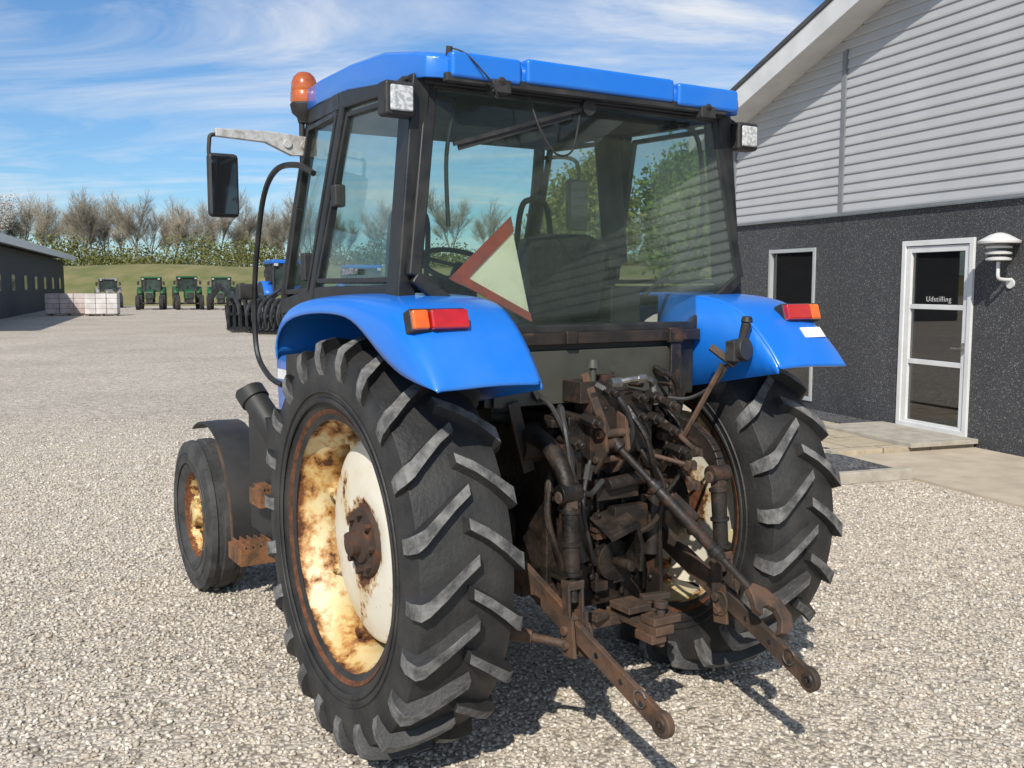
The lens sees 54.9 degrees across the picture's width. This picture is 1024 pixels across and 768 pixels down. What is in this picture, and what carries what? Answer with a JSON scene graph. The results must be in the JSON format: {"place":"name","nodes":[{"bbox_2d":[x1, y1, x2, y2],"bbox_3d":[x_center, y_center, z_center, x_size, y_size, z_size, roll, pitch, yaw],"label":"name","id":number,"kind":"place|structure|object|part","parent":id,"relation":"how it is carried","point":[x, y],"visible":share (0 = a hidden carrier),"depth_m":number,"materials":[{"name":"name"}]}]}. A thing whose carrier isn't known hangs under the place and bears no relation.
{"place":"outdoors","nodes":[
{"label":"outdoors","id":0,"kind":"place"},
{"bbox_2d":[0,233,74,318],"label":"long dark building","id":1,"kind":"structure","parent":0,"point":[31,274],"depth_m":60.32,"materials":[{"name":"black"}]},
{"bbox_2d":[10,274,15,290],"bbox_3d":[-28.012,-5.696,55.341,0.070,0.900,1.300,-2,6,-19],"label":"window","id":2,"kind":"structure","parent":1,"relation":"in","point":[12,276],"depth_m":55.09,"materials":[{"name":"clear glass"}]},
{"bbox_2d":[23,275,26,289],"bbox_3d":[-29.647,-6.167,60.043,0.070,0.900,1.300,-2,6,-19],"label":"window","id":3,"kind":"structure","parent":1,"relation":"in","point":[24,276],"depth_m":59.84,"materials":[{"name":"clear glass"}]},
{"bbox_2d":[34,276,37,289],"bbox_3d":[-31.281,-6.637,64.744,0.070,0.900,1.300,-2,6,-19],"label":"window","id":4,"kind":"structure","parent":1,"relation":"in","point":[35,277],"depth_m":64.42,"materials":[{"name":"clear glass"}]},
{"bbox_2d":[43,277,45,289],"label":"window","id":5,"kind":"structure","parent":1,"relation":"in","point":[44,278],"depth_m":69.04,"materials":[{"name":"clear glass"}]},
{"bbox_2d":[51,277,53,288],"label":"window","id":6,"kind":"structure","parent":1,"relation":"in","point":[52,278],"depth_m":73.79,"materials":[{"name":"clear glass"}]},
{"bbox_2d":[58,278,60,288],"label":"window","id":7,"kind":"structure","parent":1,"relation":"in","point":[59,279],"depth_m":78.51,"materials":[{"name":"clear glass"}]},
{"bbox_2d":[63,264,713,305],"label":"grass bank","id":8,"kind":"structure","parent":0,"point":[80,279],"depth_m":92.67,"materials":[{"name":"green plant"}]},
{"bbox_2d":[0,207,18,235],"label":"bare tree","id":9,"kind":"object","parent":8,"relation":"on","point":[8,231],"visible":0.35,"depth_m":121.41,"materials":[{"name":"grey plant"}]},
{"bbox_2d":[0,191,21,232],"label":"blossoming tree","id":10,"kind":"object","parent":8,"relation":"on","point":[5,222],"visible":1,"depth_m":117.36,"materials":[{"name":"grey plant"}]},
{"bbox_2d":[2,188,41,240],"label":"bare tree","id":11,"kind":"object","parent":8,"relation":"on","point":[18,225],"visible":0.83,"depth_m":120.50,"materials":[{"name":"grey plant"}]},
{"bbox_2d":[29,194,63,245],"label":"bare tree","id":12,"kind":"object","parent":8,"relation":"on","point":[42,223],"visible":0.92,"depth_m":109.62,"materials":[{"name":"grey plant"}]},
{"bbox_2d":[31,193,70,250],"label":"bare tree","id":13,"kind":"object","parent":8,"relation":"on","point":[56,224],"visible":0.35,"depth_m":123.68,"materials":[{"name":"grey plant"}]},
{"bbox_2d":[53,186,107,247],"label":"bare tree","id":14,"kind":"object","parent":8,"relation":"on","point":[63,225],"visible":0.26,"depth_m":119.63,"materials":[{"name":"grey plant"}]},
{"bbox_2d":[61,191,104,265],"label":"bare tree","id":15,"kind":"object","parent":8,"relation":"on","point":[77,228],"visible":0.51,"depth_m":111.38,"materials":[{"name":"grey plant"}]},
{"bbox_2d":[68,186,115,264],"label":"bare tree","id":16,"kind":"object","parent":8,"relation":"on","point":[103,230],"visible":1,"depth_m":108.54,"materials":[{"name":"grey plant"}]},
{"bbox_2d":[90,194,115,254],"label":"bare tree","id":17,"kind":"object","parent":8,"relation":"on","point":[106,237],"visible":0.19,"depth_m":132.21,"materials":[{"name":"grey plant"}]},
{"bbox_2d":[92,188,136,258],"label":"bare tree","id":18,"kind":"object","parent":8,"relation":"on","point":[119,238],"visible":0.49,"depth_m":120.48,"materials":[{"name":"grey plant"}]},
{"bbox_2d":[112,187,160,257],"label":"bare tree","id":19,"kind":"object","parent":8,"relation":"on","point":[131,226],"visible":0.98,"depth_m":108.55,"materials":[{"name":"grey plant"}]},
{"bbox_2d":[129,205,171,256],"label":"bare tree","id":20,"kind":"object","parent":8,"relation":"on","point":[154,229],"visible":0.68,"depth_m":116.51,"materials":[{"name":"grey plant"}]},
{"bbox_2d":[154,195,195,256],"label":"bare tree","id":21,"kind":"object","parent":8,"relation":"on","point":[163,223],"visible":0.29,"depth_m":121.44,"materials":[{"name":"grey plant"}]},
{"bbox_2d":[164,197,196,258],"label":"bare tree","id":22,"kind":"object","parent":8,"relation":"on","point":[181,225],"visible":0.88,"depth_m":113.35,"materials":[{"name":"grey plant"}]},
{"bbox_2d":[177,208,212,258],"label":"bare tree","id":23,"kind":"object","parent":8,"relation":"on","point":[195,228],"visible":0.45,"depth_m":123.20,"materials":[{"name":"grey plant"}]},
{"bbox_2d":[191,207,222,259],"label":"bare tree","id":24,"kind":"object","parent":8,"relation":"on","point":[208,235],"visible":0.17,"depth_m":130.32,"materials":[{"name":"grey plant"}]},
{"bbox_2d":[193,183,250,249],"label":"bare tree","id":25,"kind":"object","parent":8,"relation":"on","point":[223,224],"visible":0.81,"depth_m":115.05,"materials":[{"name":"brown plant"}]},
{"bbox_2d":[225,197,257,264],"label":"bare tree","id":26,"kind":"object","parent":8,"relation":"on","point":[252,224],"visible":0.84,"depth_m":115.77,"materials":[{"name":"brown plant"}]},
{"bbox_2d":[232,210,263,248],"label":"bare tree","id":27,"kind":"object","parent":8,"relation":"on","point":[245,231],"visible":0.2,"depth_m":125.46,"materials":[{"name":"brown plant"}]},
{"bbox_2d":[247,218,282,262],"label":"bare tree","id":28,"kind":"object","parent":8,"relation":"on","point":[263,238],"visible":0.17,"depth_m":125.50,"materials":[{"name":"brown plant"}]},
{"bbox_2d":[252,201,285,258],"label":"bare tree","id":29,"kind":"object","parent":8,"relation":"on","point":[266,219],"visible":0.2,"depth_m":126.66,"materials":[{"name":"brown plant"}]},
{"bbox_2d":[262,214,289,256],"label":"bare tree","id":30,"kind":"object","parent":8,"relation":"on","point":[273,234],"visible":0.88,"depth_m":110.06,"materials":[{"name":"brown plant"}]},
{"bbox_2d":[278,192,315,253],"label":"bare tree","id":31,"kind":"object","parent":8,"relation":"on","point":[307,226],"visible":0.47,"depth_m":112.61,"materials":[{"name":"brown plant"}]},
{"bbox_2d":[284,199,318,252],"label":"bare tree","id":32,"kind":"object","parent":8,"relation":"on","point":[313,230],"visible":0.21,"depth_m":124.21,"materials":[{"name":"grey plant"}]},
{"bbox_2d":[313,216,348,252],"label":"bare tree","id":33,"kind":"object","parent":8,"relation":"on","point":[336,240],"visible":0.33,"depth_m":125.25,"materials":[{"name":"grey plant"}]},
{"bbox_2d":[334,210,362,254],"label":"bare tree","id":34,"kind":"object","parent":8,"relation":"on","point":[350,239],"visible":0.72,"depth_m":126.18,"materials":[{"name":"grey plant"}]},
{"bbox_2d":[15,219,710,267],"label":"undergrowth","id":35,"kind":"object","parent":8,"relation":"on","point":[367,258],"visible":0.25,"depth_m":104.59,"materials":[{"name":"green plant"}]},
{"bbox_2d":[358,194,391,262],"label":"bare tree","id":36,"kind":"object","parent":8,"relation":"on","point":[384,219],"visible":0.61,"depth_m":113.78,"materials":[{"name":"brown plant"}]},
{"bbox_2d":[427,179,475,262],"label":"bare tree","id":37,"kind":"object","parent":8,"relation":"on","point":[441,220],"visible":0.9,"depth_m":109.64,"materials":[{"name":"brown plant"}]},
{"bbox_2d":[467,197,514,244],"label":"bare tree","id":38,"kind":"object","parent":8,"relation":"on","point":[494,221],"visible":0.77,"depth_m":127.23,"materials":[{"name":"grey plant"}]},
{"bbox_2d":[514,214,525,237],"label":"bare tree","id":39,"kind":"object","parent":8,"relation":"on","point":[523,226],"visible":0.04,"depth_m":130.33,"materials":[{"name":"grey plant"}]},
{"bbox_2d":[626,208,643,264],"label":"bare tree","id":40,"kind":"object","parent":8,"relation":"on","point":[636,234],"visible":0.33,"depth_m":109.34,"materials":[{"name":"grey plant"}]},
{"bbox_2d":[0,0,1020,266],"label":"sky","id":41,"kind":"structure","parent":0,"point":[125,97],"materials":[{"name":"blue"}]},
{"bbox_2d":[0,306,1023,767],"bbox_3d":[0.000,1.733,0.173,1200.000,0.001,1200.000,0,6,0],"label":"ground","id":42,"kind":"structure","parent":0,"point":[130,364],"depth_m":4.99,"materials":[{"name":"grey gravel"}]},
{"bbox_2d":[44,293,89,315],"bbox_3d":[-25.800,-4.623,57.324,2.300,1.270,1.204,-1,6,-14],"label":"block pallet","id":43,"kind":"object","parent":42,"relation":"on","point":[67,304],"visible":0.88,"depth_m":56.76,"materials":[{"name":"white concrete"}]},
{"bbox_2d":[84,293,119,315],"bbox_3d":[-23.600,-4.574,56.827,1.750,1.270,1.200,-1,6,-14],"label":"block pallet","id":44,"kind":"object","parent":42,"relation":"on","point":[99,304],"visible":1,"depth_m":56.28,"materials":[{"name":"white concrete"}]},
{"bbox_2d":[95,278,122,307],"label":"tractor","id":45,"kind":"object","parent":42,"relation":"on","point":[107,285],"visible":0.55,"depth_m":78.22,"materials":[{"name":"grey paint"}]},
{"bbox_2d":[135,277,166,309],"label":"tractor","id":46,"kind":"object","parent":42,"relation":"on","point":[150,286],"visible":1,"depth_m":71.98,"materials":[{"name":"green paint"}]},
{"bbox_2d":[172,276,203,309],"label":"tractor","id":47,"kind":"object","parent":42,"relation":"on","point":[187,286],"visible":1,"depth_m":72.02,"materials":[{"name":"green paint"}]},
{"bbox_2d":[206,277,235,309],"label":"tractor","id":48,"kind":"object","parent":42,"relation":"on","point":[220,295],"visible":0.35,"depth_m":71.78,"materials":[{"name":"green paint"}]},
{"bbox_2d":[206,283,271,331],"bbox_3d":[-10.472,-2.953,37.657,1.566,1.816,3.409,-5,7,-40],"label":"loader grab","id":49,"kind":"object","parent":42,"relation":"on","point":[235,317],"visible":0.5,"depth_m":36.94,"materials":[{"name":"paint"}]},
{"bbox_2d":[245,287,305,333],"bbox_3d":[-8.267,-2.721,36.046,1.447,1.677,3.150,2,6,20],"label":"loader grab","id":50,"kind":"object","parent":42,"relation":"on","point":[271,316],"visible":0.53,"depth_m":34.97,"materials":[{"name":"paint"}]},
{"bbox_2d":[258,260,306,311],"bbox_3d":[-8.919,-3.695,40.516,2.343,2.828,4.511,-3,6,-25],"label":"tractor","id":51,"kind":"object","parent":42,"relation":"on","point":[273,276],"visible":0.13,"depth_m":40.75,"materials":[{"name":"blue metal"}]},
{"bbox_2d":[336,265,384,285],"bbox_3d":[-6.309,-3.867,43.030,2.210,2.668,4.256,-2,6,-20],"label":"tractor","id":52,"kind":"object","parent":42,"relation":"on","point":[367,271],"visible":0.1,"depth_m":43.42,"materials":[{"name":"blue metal"}]},
{"bbox_2d":[174,46,845,760],"bbox_3d":[-0.332,-0.080,4.724,2.076,2.702,3.947,-4,7,-32],"label":"tractor","id":53,"kind":"object","parent":42,"relation":"on","point":[414,482],"visible":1,"depth_m":3.78,"materials":[{"name":"metal"}]},
{"bbox_3d":[-0.897,-0.768,4.330,0.129,0.752,0.780,-3,6,-24],"label":"door","id":54,"kind":"part","parent":53,"relation":"part of","materials":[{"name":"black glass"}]},
{"bbox_3d":[-0.590,-0.723,3.784,0.087,0.710,0.770,-4,7,-32],"label":"side window","id":55,"kind":"part","parent":53,"relation":"part of","materials":[{"name":"black glass"}]},
{"bbox_3d":[0.309,-0.643,3.761,1.502,0.856,0.097,-4,7,-32],"label":"rear window","id":56,"kind":"part","parent":53,"relation":"part of","materials":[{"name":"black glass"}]},
{"bbox_3d":[0.311,-0.843,5.081,0.116,0.752,0.780,-5,7,-40],"label":"door","id":57,"kind":"part","parent":53,"relation":"part of","materials":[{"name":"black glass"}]},
{"bbox_3d":[0.674,-0.802,4.571,0.087,0.710,0.770,-4,7,-32],"label":"side window","id":58,"kind":"part","parent":53,"relation":"part of","materials":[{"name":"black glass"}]},
{"bbox_2d":[526,148,652,255],"bbox_3d":[4.474,-9.193,56.139,6.555,10.614,6.660,3,7,31],"label":"leafy tree","id":59,"kind":"object","parent":42,"relation":"on","point":[556,202],"visible":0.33,"depth_m":55.01,"materials":[{"name":"green plant"}]},
{"bbox_2d":[631,131,704,313],"bbox_3d":[10.055,-9.817,58.991,6.822,11.299,7.052,-3,6,-28],"label":"leafy tree","id":60,"kind":"object","parent":42,"relation":"on","point":[662,180],"visible":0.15,"depth_m":58.40,"materials":[{"name":"green plant"}]},
{"bbox_2d":[638,151,758,285],"bbox_3d":[10.592,-8.927,56.217,6.081,10.065,8.377,-3,6,-25],"label":"leafy tree","id":61,"kind":"object","parent":42,"relation":"on","point":[673,235],"visible":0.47,"depth_m":55.39,"materials":[{"name":"green plant"}]},
{"bbox_2d":[682,404,973,455],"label":"paving","id":62,"kind":"structure","parent":42,"relation":"on","point":[845,444],"depth_m":10.41,"materials":[{"name":"beige concrete"}]},
{"bbox_2d":[806,408,891,471],"bbox_3d":[3.437,0.543,11.647,1.842,0.095,6.323,1,6,10],"label":"dark gravel bed","id":63,"kind":"object","parent":42,"relation":"on","point":[839,462],"visible":0.11,"depth_m":9.54,"materials":[{"name":"grey gravel"}]},
{"bbox_2d":[686,0,1023,456],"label":"showroom building","id":64,"kind":"structure","parent":42,"relation":"on","point":[858,108],"depth_m":11.52,"materials":[{"name":"grey paint"}]},
{"bbox_2d":[768,248,815,400],"bbox_3d":[3.881,-0.837,13.660,0.100,2.050,1.070,-2,6,-19],"label":"door","id":65,"kind":"structure","parent":64,"relation":"in","point":[791,274],"depth_m":13.58,"materials":[{"name":"glass"}]},
{"bbox_2d":[901,244,969,430],"bbox_3d":[4.739,-0.514,11.077,0.121,2.062,0.954,-2,6,-19],"label":"door","id":66,"kind":"structure","parent":64,"relation":"in","point":[932,390],"depth_m":11.11,"materials":[{"name":"clear glass"}]},
{"bbox_2d":[823,421,977,484],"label":"kerb","id":67,"kind":"structure","parent":42,"relation":"on","point":[904,435],"depth_m":10.49,"materials":[{"name":"concrete"}]},
{"bbox_2d":[522,186,555,233],"bbox_3d":[3.844,-9.121,65.731,5.169,8.555,7.121,4,7,35],"label":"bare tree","id":68,"kind":"object","parent":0,"point":[542,230],"depth_m":63.73,"materials":[{"name":"green plant"}]},
{"bbox_2d":[849,447,1023,508],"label":"sand path","id":69,"kind":"structure","parent":0,"point":[998,477],"depth_m":9.24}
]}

